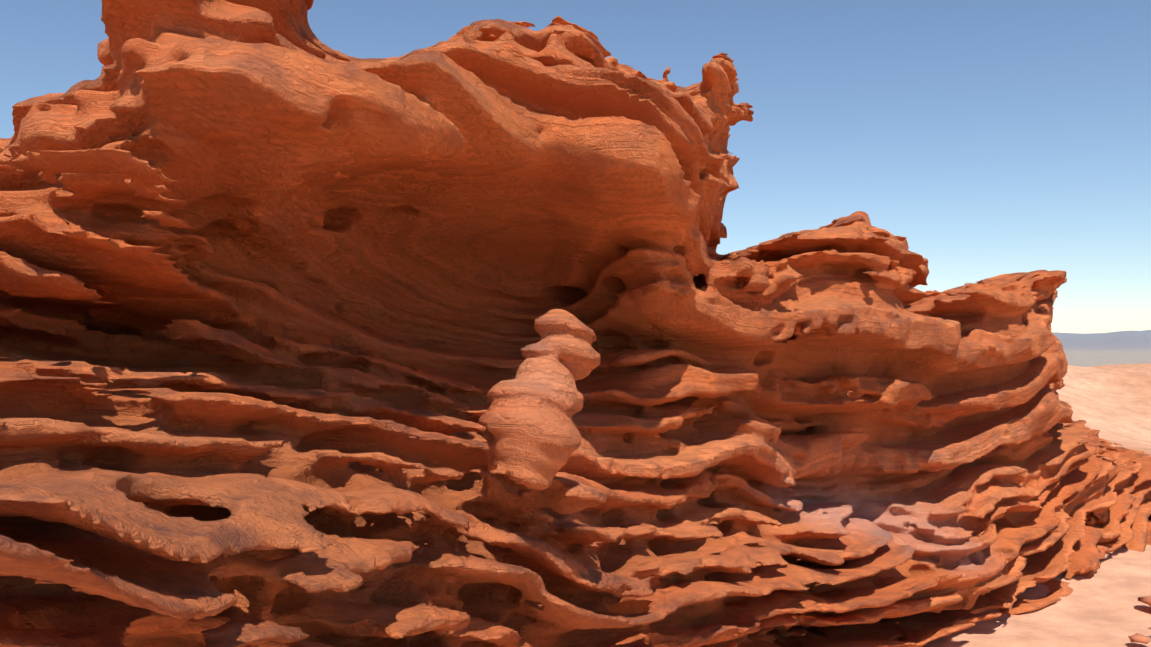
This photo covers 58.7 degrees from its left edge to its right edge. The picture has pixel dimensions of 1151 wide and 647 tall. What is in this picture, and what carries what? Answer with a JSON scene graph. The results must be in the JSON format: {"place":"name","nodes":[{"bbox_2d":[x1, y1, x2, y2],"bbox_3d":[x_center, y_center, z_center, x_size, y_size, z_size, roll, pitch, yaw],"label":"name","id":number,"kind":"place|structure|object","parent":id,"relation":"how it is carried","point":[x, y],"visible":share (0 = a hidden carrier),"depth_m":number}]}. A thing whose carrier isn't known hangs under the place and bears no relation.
{"place":"outdoors","nodes":[
{"label":"outdoors","id":0,"kind":"place"},
{"bbox_2d":[0,0,1150,333],"label":"sky","id":1,"kind":"structure","parent":0,"point":[993,137]},
{"bbox_2d":[793,330,1150,646],"bbox_3d":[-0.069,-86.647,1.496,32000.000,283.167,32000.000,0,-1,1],"label":"ground","id":2,"kind":"structure","parent":0,"point":[1105,390],"depth_m":6.26},
{"bbox_2d":[0,0,1150,646],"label":"rock formation","id":3,"kind":"object","parent":2,"relation":"on","point":[480,334],"visible":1,"depth_m":2.92},
{"bbox_2d":[1128,596,1150,643],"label":"rocks","id":4,"kind":"object","parent":2,"relation":"on","point":[1140,638],"visible":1,"depth_m":4.83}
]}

